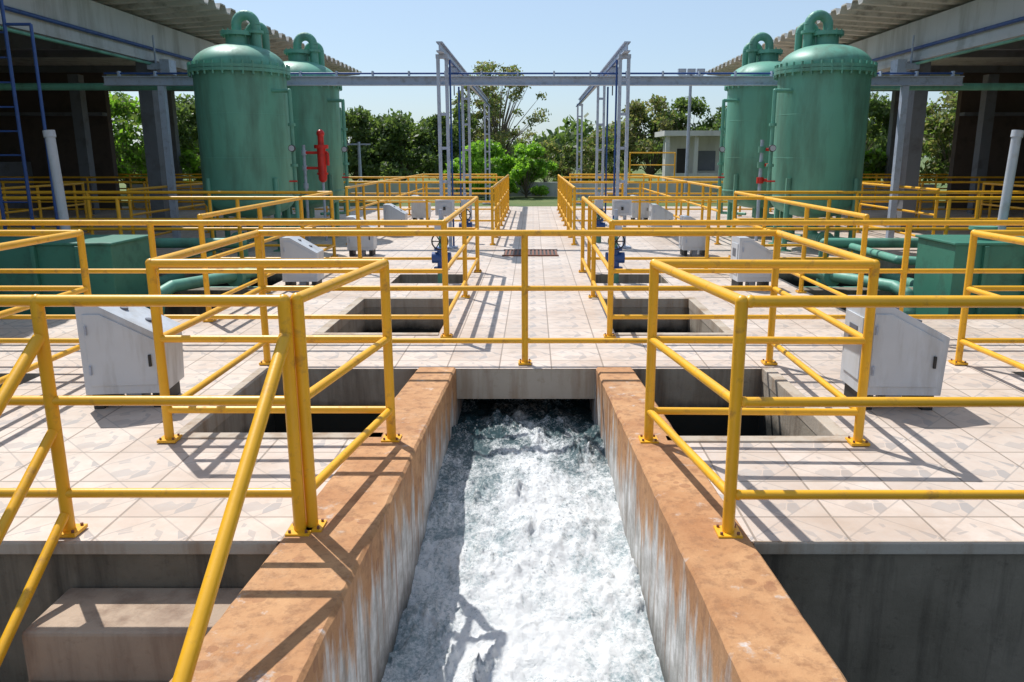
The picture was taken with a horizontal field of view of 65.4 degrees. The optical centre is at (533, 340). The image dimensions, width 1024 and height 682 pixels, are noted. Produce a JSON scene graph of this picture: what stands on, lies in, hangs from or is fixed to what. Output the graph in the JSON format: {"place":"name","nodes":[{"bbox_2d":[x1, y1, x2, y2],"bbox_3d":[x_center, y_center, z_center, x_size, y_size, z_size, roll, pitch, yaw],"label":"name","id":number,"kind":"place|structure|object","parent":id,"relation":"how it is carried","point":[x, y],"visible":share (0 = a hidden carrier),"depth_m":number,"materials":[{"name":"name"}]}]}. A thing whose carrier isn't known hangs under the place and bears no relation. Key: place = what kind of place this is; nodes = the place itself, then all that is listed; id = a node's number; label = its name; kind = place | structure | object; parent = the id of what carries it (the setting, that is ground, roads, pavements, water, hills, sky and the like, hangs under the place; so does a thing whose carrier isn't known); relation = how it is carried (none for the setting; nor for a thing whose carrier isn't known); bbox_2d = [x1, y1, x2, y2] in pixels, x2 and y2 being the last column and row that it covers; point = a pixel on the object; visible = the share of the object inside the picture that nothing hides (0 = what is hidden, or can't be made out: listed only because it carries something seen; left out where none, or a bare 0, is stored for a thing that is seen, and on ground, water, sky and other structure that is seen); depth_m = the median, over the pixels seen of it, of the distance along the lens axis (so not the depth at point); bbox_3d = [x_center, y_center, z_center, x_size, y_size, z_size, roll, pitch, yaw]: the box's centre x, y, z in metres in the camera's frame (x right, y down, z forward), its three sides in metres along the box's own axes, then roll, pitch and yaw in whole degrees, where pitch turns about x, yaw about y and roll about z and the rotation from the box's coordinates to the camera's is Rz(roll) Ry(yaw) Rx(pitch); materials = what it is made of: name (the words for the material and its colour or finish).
{"place":"outdoors","nodes":[
{"label":"outdoors","id":0,"kind":"place"},
{"bbox_2d":[0,206,1023,681],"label":"tiled deck","id":1,"kind":"structure","parent":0,"point":[912,616],"depth_m":4.82,"materials":[{"name":"tile"}]},
{"bbox_2d":[1,182,89,232],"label":"safety railing","id":2,"kind":"object","parent":1,"relation":"on","point":[39,208],"visible":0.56,"depth_m":16.16,"materials":[{"name":"yellow metal"}]},
{"bbox_2d":[0,229,91,383],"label":"safety railing","id":3,"kind":"object","parent":1,"relation":"on","point":[45,236],"visible":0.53,"depth_m":6.39,"materials":[{"name":"yellow metal"}]},
{"bbox_2d":[0,235,149,314],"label":"green settling tank","id":4,"kind":"object","parent":1,"relation":"on","point":[117,251],"visible":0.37,"depth_m":8.98,"materials":[{"name":"metal"}]},
{"bbox_2d":[42,130,70,229],"bbox_3d":[-5.804,-0.842,9.996,0.258,3.499,0.140,6,15,25],"label":"vent pipe","id":5,"kind":"object","parent":4,"relation":"attached to","point":[49,136],"visible":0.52,"depth_m":9.70,"materials":[{"name":"grey metal"}]},
{"bbox_2d":[75,307,183,408],"bbox_3d":[-2.802,0.075,5.569,0.551,0.724,0.436,-1,13,-6],"label":"control console","id":6,"kind":"object","parent":1,"relation":"on","point":[117,351],"visible":0.83,"depth_m":5.38,"materials":[{"name":"grey paint"}]},
{"bbox_2d":[2,191,338,321],"bbox_3d":[-6.500,-1.377,10.923,6.310,1.119,5.610,0,13,0],"label":"safety railing","id":7,"kind":"object","parent":1,"relation":"on","point":[210,215],"visible":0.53,"depth_m":13.38,"materials":[{"name":"yellow metal"}]},
{"bbox_2d":[0,0,360,231],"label":"industrial shed","id":8,"kind":"structure","parent":1,"relation":"on","point":[82,46],"depth_m":20.76,"materials":[{"name":"metal"}]},
{"bbox_2d":[0,0,59,229],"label":"blue ladder","id":9,"kind":"object","parent":8,"relation":"attached to","point":[13,87],"visible":0.6,"depth_m":10.88,"materials":[{"name":"metal"}]},
{"bbox_2d":[118,174,294,235],"bbox_3d":[-13.150,-3.558,20.272,11.810,1.119,12.010,0,13,0],"label":"safety railing","id":10,"kind":"object","parent":1,"relation":"on","point":[131,206],"visible":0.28,"depth_m":16.05,"materials":[{"name":"yellow metal"}]},
{"bbox_2d":[165,287,256,314],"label":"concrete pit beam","id":11,"kind":"structure","parent":1,"relation":"attached to","point":[192,310],"depth_m":10.48,"materials":[{"name":"grey concrete"}]},
{"bbox_2d":[148,238,278,314],"bbox_3d":[-5.715,-0.173,11.491,4.971,2.344,4.340,0,13,0],"label":"green process pipe","id":12,"kind":"object","parent":1,"relation":"attached to","point":[171,283],"visible":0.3,"depth_m":10.55,"materials":[{"name":"metal"}]},
{"bbox_2d":[0,196,480,337],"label":"safety railing","id":13,"kind":"object","parent":1,"relation":"on","point":[446,267],"visible":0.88,"depth_m":7.47,"materials":[{"name":"yellow metal"}]},
{"bbox_2d":[0,196,481,271],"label":"safety railing","id":14,"kind":"object","parent":1,"relation":"on","point":[235,198],"visible":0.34,"depth_m":11.68,"materials":[{"name":"yellow metal"}]},
{"bbox_2d":[187,10,299,256],"bbox_3d":[-5.172,-3.292,14.378,1.740,5.111,2.274,-5,14,-19],"label":"green pressure tank","id":15,"kind":"object","parent":1,"relation":"on","point":[244,109],"visible":0.91,"depth_m":13.92,"materials":[{"name":"metal"}]},
{"bbox_2d":[0,181,497,228],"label":"safety railing","id":16,"kind":"object","parent":1,"relation":"on","point":[146,201],"visible":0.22,"depth_m":18.59,"materials":[{"name":"yellow metal"}]},
{"bbox_2d":[0,176,503,215],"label":"safety railing","id":17,"kind":"object","parent":1,"relation":"on","point":[327,208],"visible":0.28,"depth_m":22.55,"materials":[{"name":"yellow metal"}]},
{"bbox_2d":[145,229,401,531],"bbox_3d":[-1.729,0.008,4.986,1.245,1.119,3.291,-9,16,-35],"label":"safety railing","id":18,"kind":"object","parent":1,"relation":"on","point":[312,483],"visible":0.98,"depth_m":4.64,"materials":[{"name":"yellow metal"}]},
{"bbox_2d":[280,236,323,285],"bbox_3d":[-3.023,-1.032,10.425,0.477,0.674,0.406,0,13,-2],"label":"control console","id":19,"kind":"object","parent":1,"relation":"on","point":[295,247],"visible":0.66,"depth_m":10.27,"materials":[{"name":"grey paint"}]},
{"bbox_2d":[273,32,350,240],"bbox_3d":[-4.842,-3.883,16.910,1.740,5.111,2.274,-5,14,-19],"label":"green pressure tank","id":20,"kind":"object","parent":1,"relation":"on","point":[315,108],"visible":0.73,"depth_m":16.52,"materials":[{"name":"metal"}]},
{"bbox_2d":[281,107,345,219],"bbox_3d":[-5.612,-4.564,19.831,1.740,5.111,2.274,-5,14,-19],"label":"pipe","id":21,"kind":"object","parent":1,"relation":"on","point":[313,210],"visible":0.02,"depth_m":19.62,"materials":[{"name":"metal"}]},
{"bbox_2d":[301,129,329,240],"bbox_3d":[-4.345,-3.118,16.010,0.547,2.200,0.277,0,13,0],"label":"red cartridge filter","id":22,"kind":"object","parent":1,"relation":"on","point":[321,152],"visible":0.99,"depth_m":15.87,"materials":[{"name":"paint"}]},
{"bbox_2d":[346,215,376,255],"bbox_3d":[-2.983,-1.827,13.834,0.477,0.674,0.406,0,13,-2],"label":"control console","id":23,"kind":"object","parent":1,"relation":"on","point":[369,243],"visible":0.58,"depth_m":13.69,"materials":[{"name":"grey paint"}]},
{"bbox_2d":[383,204,407,226],"bbox_3d":[-2.983,-2.623,17.242,0.477,0.674,0.406,0,13,0],"label":"control console","id":24,"kind":"object","parent":1,"relation":"on","point":[392,212],"visible":0.52,"depth_m":17.04,"materials":[{"name":"grey paint"}]},
{"bbox_2d":[345,174,496,243],"bbox_3d":[-2.400,-3.671,20.759,2.510,1.119,11.010,0,13,0],"label":"safety railing","id":25,"kind":"object","parent":1,"relation":"on","point":[364,206],"visible":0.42,"depth_m":19.02,"materials":[{"name":"yellow metal"}]},
{"bbox_2d":[411,195,430,219],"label":"control console","id":26,"kind":"object","parent":1,"relation":"on","point":[418,210],"visible":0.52,"depth_m":20.78,"materials":[{"name":"grey paint"}]},
{"bbox_2d":[435,41,490,248],"bbox_3d":[-1.630,-5.082,21.302,0.400,3.620,14.600,0,13,0],"label":"hoist gantry","id":27,"kind":"object","parent":1,"relation":"on","point":[447,207],"visible":0.77,"depth_m":14.74,"materials":[{"name":"grey metal"}]},
{"bbox_2d":[459,193,471,238],"bbox_3d":[-1.350,-1.720,16.002,0.260,2.480,0.269,0,13,0],"label":"gate valve","id":28,"kind":"object","parent":1,"relation":"on","point":[468,223],"visible":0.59,"depth_m":15.74,"materials":[{"name":"blue paint"}]},
{"bbox_2d":[490,174,509,244],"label":"safety railing","id":29,"kind":"object","parent":1,"relation":"on","point":[500,199],"visible":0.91,"depth_m":18.16,"materials":[{"name":"yellow metal"}]},
{"bbox_2d":[0,541,1023,553],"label":"deck edge nosing","id":30,"kind":"object","parent":1,"relation":"attached to","point":[761,547],"visible":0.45,"depth_m":3.58,"materials":[{"name":"concrete"}]},
{"bbox_2d":[174,297,850,442],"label":"well kerb","id":31,"kind":"structure","parent":1,"relation":"on","point":[825,429],"depth_m":6.13,"materials":[{"name":"concrete"}]},
{"bbox_2d":[258,230,776,364],"bbox_3d":[-0.125,-0.352,6.531,4.248,1.119,0.110,0,13,0],"label":"safety railing","id":32,"kind":"object","parent":1,"relation":"on","point":[524,288],"visible":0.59,"depth_m":6.49,"materials":[{"name":"yellow metal"}]},
{"bbox_2d":[502,249,558,255],"bbox_3d":[-0.050,-1.571,14.164,0.980,0.024,0.860,0,13,0],"label":"drain grate","id":33,"kind":"object","parent":1,"relation":"on","point":[532,252],"visible":0.92,"depth_m":14.11,"materials":[{"name":"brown metal"}]},
{"bbox_2d":[102,71,964,237],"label":"overhead cable beam","id":34,"kind":"structure","parent":1,"relation":"on","point":[161,83],"depth_m":15.40,"materials":[{"name":"grey metal"}]},
{"bbox_2d":[557,174,576,244],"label":"safety railing","id":35,"kind":"object","parent":1,"relation":"on","point":[563,204],"visible":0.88,"depth_m":18.93,"materials":[{"name":"yellow metal"}]},
{"bbox_2d":[595,193,604,242],"bbox_3d":[1.300,-1.720,16.002,0.260,2.480,0.269,0,13,0],"label":"gate valve","id":36,"kind":"object","parent":1,"relation":"on","point":[599,205],"visible":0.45,"depth_m":15.78,"materials":[{"name":"blue paint"}]},
{"bbox_2d":[576,41,631,248],"bbox_3d":[1.630,-5.082,21.302,0.400,3.620,14.600,0,13,0],"label":"hoist gantry","id":37,"kind":"object","parent":1,"relation":"on","point":[614,64],"visible":0.75,"depth_m":14.71,"materials":[{"name":"grey metal"}]},
{"bbox_2d":[630,195,649,219],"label":"control console","id":38,"kind":"object","parent":1,"relation":"on","point":[644,211],"visible":0.51,"depth_m":20.78,"materials":[{"name":"grey paint"}]},
{"bbox_2d":[569,174,721,244],"bbox_3d":[2.400,-3.671,20.759,2.510,1.119,11.010,0,13,0],"label":"safety railing","id":39,"kind":"object","parent":1,"relation":"on","point":[702,206],"visible":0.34,"depth_m":19.48,"materials":[{"name":"yellow metal"}]},
{"bbox_2d":[649,204,672,226],"bbox_3d":[2.757,-2.623,17.242,0.477,0.674,0.406,0,13,-1],"label":"control console","id":40,"kind":"object","parent":1,"relation":"on","point":[657,212],"visible":0.56,"depth_m":17.04,"materials":[{"name":"grey paint"}]},
{"bbox_2d":[679,215,709,255],"bbox_3d":[2.797,-1.827,13.834,0.477,0.674,0.406,0,13,-2],"label":"control console","id":41,"kind":"object","parent":1,"relation":"on","point":[693,244],"visible":0.5,"depth_m":13.69,"materials":[{"name":"grey paint"}]},
{"bbox_2d":[720,91,774,219],"bbox_3d":[5.611,-4.564,19.831,1.744,5.111,2.272,5,14,19],"label":"pipe","id":42,"kind":"object","parent":1,"relation":"on","point":[744,213],"visible":0.04,"depth_m":19.61,"materials":[{"name":"metal"}]},
{"bbox_2d":[729,236,772,285],"bbox_3d":[2.857,-1.032,10.425,0.477,0.674,0.406,0,13,-2],"label":"control console","id":43,"kind":"object","parent":1,"relation":"on","point":[743,247],"visible":0.74,"depth_m":10.27,"materials":[{"name":"grey paint"}]},
{"bbox_2d":[716,32,794,240],"bbox_3d":[4.841,-3.882,16.909,1.744,5.111,2.272,5,14,19],"label":"green pressure tank","id":44,"kind":"object","parent":1,"relation":"on","point":[748,118],"visible":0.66,"depth_m":16.54,"materials":[{"name":"metal"}]},
{"bbox_2d":[638,229,879,537],"bbox_3d":[1.518,0.011,4.973,1.210,1.119,3.304,9,16,33],"label":"safety railing","id":45,"kind":"object","parent":1,"relation":"on","point":[739,340],"visible":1,"depth_m":4.60,"materials":[{"name":"yellow metal"}]},
{"bbox_2d":[754,140,768,240],"bbox_3d":[4.640,-3.021,16.033,0.320,2.000,0.140,0,13,0],"label":"sampling pipe","id":46,"kind":"object","parent":1,"relation":"on","point":[761,164],"visible":0.77,"depth_m":15.92,"materials":[{"name":"red metal"}]},
{"bbox_2d":[563,176,1023,215],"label":"safety railing","id":47,"kind":"object","parent":1,"relation":"on","point":[740,208],"visible":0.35,"depth_m":22.58,"materials":[{"name":"yellow metal"}]},
{"bbox_2d":[569,181,1023,226],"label":"safety railing","id":48,"kind":"object","parent":1,"relation":"on","point":[920,202],"visible":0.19,"depth_m":18.59,"materials":[{"name":"yellow metal"}]},
{"bbox_2d":[578,196,1023,337],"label":"safety railing","id":49,"kind":"object","parent":1,"relation":"on","point":[904,270],"visible":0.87,"depth_m":7.47,"materials":[{"name":"yellow metal"}]},
{"bbox_2d":[585,196,1023,271],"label":"safety railing","id":50,"kind":"object","parent":1,"relation":"on","point":[949,199],"visible":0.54,"depth_m":11.70,"materials":[{"name":"yellow metal"}]},
{"bbox_2d":[765,10,877,254],"bbox_3d":[5.131,-3.292,14.377,1.744,5.111,2.272,5,14,19],"label":"green pressure tank","id":51,"kind":"object","parent":1,"relation":"on","point":[820,110],"visible":0.86,"depth_m":13.92,"materials":[{"name":"metal"}]},
{"bbox_2d":[803,287,912,310],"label":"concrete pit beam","id":52,"kind":"structure","parent":1,"relation":"attached to","point":[822,291],"depth_m":10.43,"materials":[{"name":"grey concrete"}]},
{"bbox_2d":[769,174,948,236],"bbox_3d":[13.150,-3.558,20.272,11.810,1.119,12.010,0,13,0],"label":"safety railing","id":53,"kind":"object","parent":1,"relation":"on","point":[904,210],"visible":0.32,"depth_m":16.47,"materials":[{"name":"yellow metal"}]},
{"bbox_2d":[705,0,1023,231],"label":"industrial shed","id":54,"kind":"structure","parent":1,"relation":"on","point":[979,44],"depth_m":18.79,"materials":[{"name":"metal"}]},
{"bbox_2d":[728,191,1023,294],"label":"safety railing","id":55,"kind":"object","parent":1,"relation":"on","point":[855,214],"visible":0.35,"depth_m":13.37,"materials":[{"name":"yellow metal"}]},
{"bbox_2d":[736,295,1023,499],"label":"safety railing","id":56,"kind":"object","parent":1,"relation":"on","point":[885,301],"visible":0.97,"depth_m":3.49,"materials":[{"name":"yellow metal"}]},
{"bbox_2d":[840,308,949,409],"bbox_3d":[2.496,0.081,5.529,0.569,0.731,0.440,0,13,2],"label":"control console","id":57,"kind":"object","parent":1,"relation":"on","point":[909,356],"visible":0.85,"depth_m":5.34,"materials":[{"name":"grey paint"}]},
{"bbox_2d":[913,226,1023,314],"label":"green settling tank","id":58,"kind":"object","parent":1,"relation":"on","point":[942,251],"visible":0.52,"depth_m":9.01,"materials":[{"name":"metal"}]},
{"bbox_2d":[780,238,917,314],"bbox_3d":[5.715,-0.173,11.491,4.971,2.344,4.340,0,13,0],"label":"green process pipe","id":59,"kind":"object","parent":58,"relation":"attached to","point":[889,282],"visible":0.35,"depth_m":11.40,"materials":[{"name":"metal"}]},
{"bbox_2d":[997,130,1023,229],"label":"vent pipe","id":60,"kind":"object","parent":58,"relation":"attached to","point":[1016,136],"visible":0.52,"depth_m":9.70,"materials":[{"name":"grey metal"}]},
{"bbox_2d":[948,229,1023,370],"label":"safety railing","id":61,"kind":"object","parent":1,"relation":"on","point":[1008,236],"visible":0.99,"depth_m":6.45,"materials":[{"name":"yellow metal"}]},
{"bbox_2d":[978,182,1023,227],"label":"safety railing","id":62,"kind":"object","parent":1,"relation":"on","point":[995,205],"visible":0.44,"depth_m":17.34,"materials":[{"name":"yellow metal"}]},
{"bbox_2d":[381,399,663,681],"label":"water","id":63,"kind":"structure","parent":0,"point":[526,569],"depth_m":4.71,"materials":[{"name":"white liquid"}]},
{"bbox_2d":[119,157,946,205],"bbox_3d":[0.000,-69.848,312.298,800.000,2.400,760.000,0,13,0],"label":"ground","id":64,"kind":"structure","parent":0,"point":[533,201],"depth_m":31.77,"materials":[{"name":"green plant"}]},
{"bbox_2d":[116,160,131,179],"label":"bush","id":65,"kind":"object","parent":64,"relation":"on","point":[123,170],"visible":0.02,"depth_m":30.36,"materials":[{"name":"green plant"}]},
{"bbox_2d":[109,91,198,190],"bbox_3d":[-17.803,-8.670,34.782,5.073,4.700,5.314,10,17,37],"label":"tree","id":66,"kind":"object","parent":64,"relation":"on","point":[123,106],"visible":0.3,"depth_m":33.67,"materials":[{"name":"green plant"}]},
{"bbox_2d":[129,152,200,183],"bbox_3d":[-13.546,-6.198,30.341,3.140,2.012,3.036,1,13,5],"label":"bush","id":67,"kind":"object","parent":64,"relation":"on","point":[189,162],"visible":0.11,"depth_m":29.55,"materials":[{"name":"green plant"}]},
{"bbox_2d":[175,93,199,161],"bbox_3d":[-15.198,-9.065,36.806,5.335,4.550,5.232,-12,18,-41],"label":"tree","id":68,"kind":"object","parent":64,"relation":"on","point":[186,111],"visible":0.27,"depth_m":35.08,"materials":[{"name":"green plant"}]},
{"bbox_2d":[195,164,201,180],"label":"bush","id":69,"kind":"object","parent":64,"relation":"on","point":[198,170],"depth_m":29.00,"materials":[{"name":"green plant"}]},
{"bbox_2d":[347,142,370,195],"bbox_3d":[-6.700,-6.571,30.813,0.900,2.200,0.400,0,13,0],"label":"floodlight pole","id":70,"kind":"object","parent":64,"relation":"on","point":[359,163],"visible":0.68,"depth_m":30.67,"materials":[{"name":"grey metal"}]},
{"bbox_2d":[341,105,386,180],"bbox_3d":[-9.190,-9.855,40.786,4.523,4.275,4.516,0,13,-2],"label":"tree","id":71,"kind":"object","parent":64,"relation":"on","point":[359,121],"visible":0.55,"depth_m":39.74,"materials":[{"name":"green plant"}]},
{"bbox_2d":[362,108,446,180],"bbox_3d":[-6.639,-9.520,39.942,4.647,4.012,4.632,1,13,6],"label":"tree","id":72,"kind":"object","parent":64,"relation":"on","point":[394,132],"visible":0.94,"depth_m":39.10,"materials":[{"name":"green plant"}]},
{"bbox_2d":[414,103,481,179],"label":"tree","id":73,"kind":"object","parent":64,"relation":"on","point":[432,121],"visible":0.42,"depth_m":40.78,"materials":[{"name":"green plant"}]},
{"bbox_2d":[443,157,481,192],"bbox_3d":[-2.930,-6.933,33.882,1.895,1.718,2.197,4,14,19],"label":"bush","id":74,"kind":"object","parent":64,"relation":"on","point":[456,168],"visible":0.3,"depth_m":33.31,"materials":[{"name":"green plant"}]},
{"bbox_2d":[452,86,516,175],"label":"tree","id":75,"kind":"object","parent":64,"relation":"on","point":[478,115],"visible":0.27,"depth_m":44.36,"materials":[{"name":"green plant"}]},
{"bbox_2d":[458,139,516,195],"bbox_3d":[-1.856,-6.911,32.164,2.289,2.466,2.331,-2,13,-9],"label":"bush","id":76,"kind":"object","parent":64,"relation":"on","point":[477,159],"visible":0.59,"depth_m":31.87,"materials":[{"name":"green plant"}]},
{"bbox_2d":[452,60,551,164],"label":"tree","id":77,"kind":"object","parent":64,"relation":"on","point":[503,135],"visible":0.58,"depth_m":42.99,"materials":[{"name":"green plant"}]},
{"bbox_2d":[498,141,558,197],"bbox_3d":[-0.365,-7.022,32.783,2.370,2.385,2.292,-9,16,-34],"label":"bush","id":78,"kind":"object","parent":64,"relation":"on","point":[520,167],"visible":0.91,"depth_m":32.56,"materials":[{"name":"green plant"}]},
{"bbox_2d":[345,182,717,196],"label":"garden wall","id":79,"kind":"structure","parent":64,"relation":"on","point":[553,188],"depth_m":33.43,"materials":[{"name":"concrete"}]},
{"bbox_2d":[117,112,950,175],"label":"distant trees","id":80,"kind":"object","parent":64,"relation":"on","point":[560,137],"visible":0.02,"depth_m":63.30,"materials":[{"name":"green plant"}]},
{"bbox_2d":[528,139,572,181],"bbox_3d":[0.545,-8.142,37.187,2.504,2.577,2.483,-12,18,-42],"label":"bush","id":81,"kind":"object","parent":64,"relation":"on","point":[551,148],"visible":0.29,"depth_m":36.89,"materials":[{"name":"green plant"}]},
{"bbox_2d":[547,143,593,181],"bbox_3d":[1.601,-7.565,35.239,2.054,2.331,1.617,-4,14,-16],"label":"bush","id":82,"kind":"object","parent":64,"relation":"on","point":[570,161],"visible":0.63,"depth_m":34.86,"materials":[{"name":"green plant"}]},
{"bbox_2d":[579,129,632,180],"bbox_3d":[3.108,-8.112,36.192,2.503,2.960,2.339,-4,14,-17],"label":"bush","id":83,"kind":"object","parent":64,"relation":"on","point":[591,140],"visible":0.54,"depth_m":36.02,"materials":[{"name":"green plant"}]},
{"bbox_2d":[579,121,634,179],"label":"tree","id":84,"kind":"object","parent":64,"relation":"on","point":[611,152],"visible":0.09,"depth_m":46.08,"materials":[{"name":"green plant"}]},
{"bbox_2d":[600,152,675,200],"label":"safety railing","id":85,"kind":"object","parent":64,"relation":"on","point":[662,187],"visible":0.49,"depth_m":30.26,"materials":[{"name":"metal"}]},
{"bbox_2d":[608,93,694,180],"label":"tree","id":86,"kind":"object","parent":64,"relation":"on","point":[639,111],"visible":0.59,"depth_m":43.97,"materials":[{"name":"green plant"}]},
{"bbox_2d":[644,96,723,161],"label":"tree","id":87,"kind":"object","parent":64,"relation":"on","point":[681,105],"visible":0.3,"depth_m":44.60,"materials":[{"name":"green plant"}]},
{"bbox_2d":[678,69,704,200],"bbox_3d":[5.750,-7.591,29.548,0.960,4.760,0.400,0,13,0],"label":"floodlight pole","id":88,"kind":"object","parent":64,"relation":"on","point":[688,133],"visible":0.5,"depth_m":29.41,"materials":[{"name":"grey metal"}]},
{"bbox_2d":[695,105,726,158],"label":"tree","id":89,"kind":"object","parent":64,"relation":"on","point":[715,121],"visible":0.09,"depth_m":43.53,"materials":[{"name":"green plant"}]},
{"bbox_2d":[862,145,887,183],"bbox_3d":[13.192,-6.250,30.386,2.801,2.410,2.859,4,14,18],"label":"bush","id":90,"kind":"object","parent":64,"relation":"on","point":[874,161],"visible":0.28,"depth_m":29.45,"materials":[{"name":"green plant"}]},
{"bbox_2d":[866,91,925,153],"bbox_3d":[14.743,-9.246,36.904,5.331,4.848,5.731,0,13,-2],"label":"tree","id":91,"kind":"object","parent":64,"relation":"on","point":[877,127],"visible":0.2,"depth_m":35.41,"materials":[{"name":"green plant"}]},
{"bbox_2d":[882,91,957,185],"bbox_3d":[18.125,-8.785,34.727,5.140,4.947,5.506,-6,14,-23],"label":"tree","id":92,"kind":"object","parent":64,"relation":"on","point":[938,130],"visible":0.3,"depth_m":34.26,"materials":[{"name":"green plant"}]},
{"bbox_2d":[925,125,952,166],"bbox_3d":[20.739,-9.111,36.592,5.997,4.742,5.136,4,14,15],"label":"tree","id":93,"kind":"object","parent":64,"relation":"on","point":[943,150],"depth_m":36.89,"materials":[{"name":"green plant"}]},
{"bbox_2d":[108,0,957,156],"label":"sky","id":94,"kind":"structure","parent":0,"point":[364,35],"materials":[{"name":"blue"}]},
{"bbox_2d":[655,131,721,180],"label":"small building","id":95,"kind":"structure","parent":0,"point":[704,151],"depth_m":37.09,"materials":[{"name":"paint"}]},
{"label":"basin water","id":96,"kind":"structure","parent":0,"visible":0},
{"bbox_2d":[22,588,242,681],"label":"concrete steps","id":97,"kind":"structure","parent":96,"relation":"in","point":[104,635],"depth_m":3.33,"materials":[{"name":"beige concrete"}]},
{"bbox_2d":[0,294,310,681],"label":"stair railing","id":98,"kind":"object","parent":97,"relation":"on","point":[282,362],"visible":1,"depth_m":3.42,"materials":[{"name":"yellow metal"}]},
{"bbox_2d":[431,209,451,282],"bbox_3d":[-1.270,-0.584,11.133,0.260,2.480,0.269,0,13,0],"label":"gate valve","id":99,"kind":"object","parent":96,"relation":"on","point":[437,257],"visible":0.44,"depth_m":10.95,"materials":[{"name":"blue paint"}]},
{"bbox_2d":[169,326,846,681],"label":"channel wall","id":100,"kind":"structure","parent":96,"relation":"in","point":[329,603],"depth_m":3.66,"materials":[{"name":"concrete"}]},
{"bbox_2d":[605,209,624,282],"bbox_3d":[1.130,-0.584,11.133,0.260,2.480,0.269,0,13,0],"label":"gate valve","id":101,"kind":"object","parent":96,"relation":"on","point":[619,257],"visible":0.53,"depth_m":10.95,"materials":[{"name":"blue paint"}]}
]}

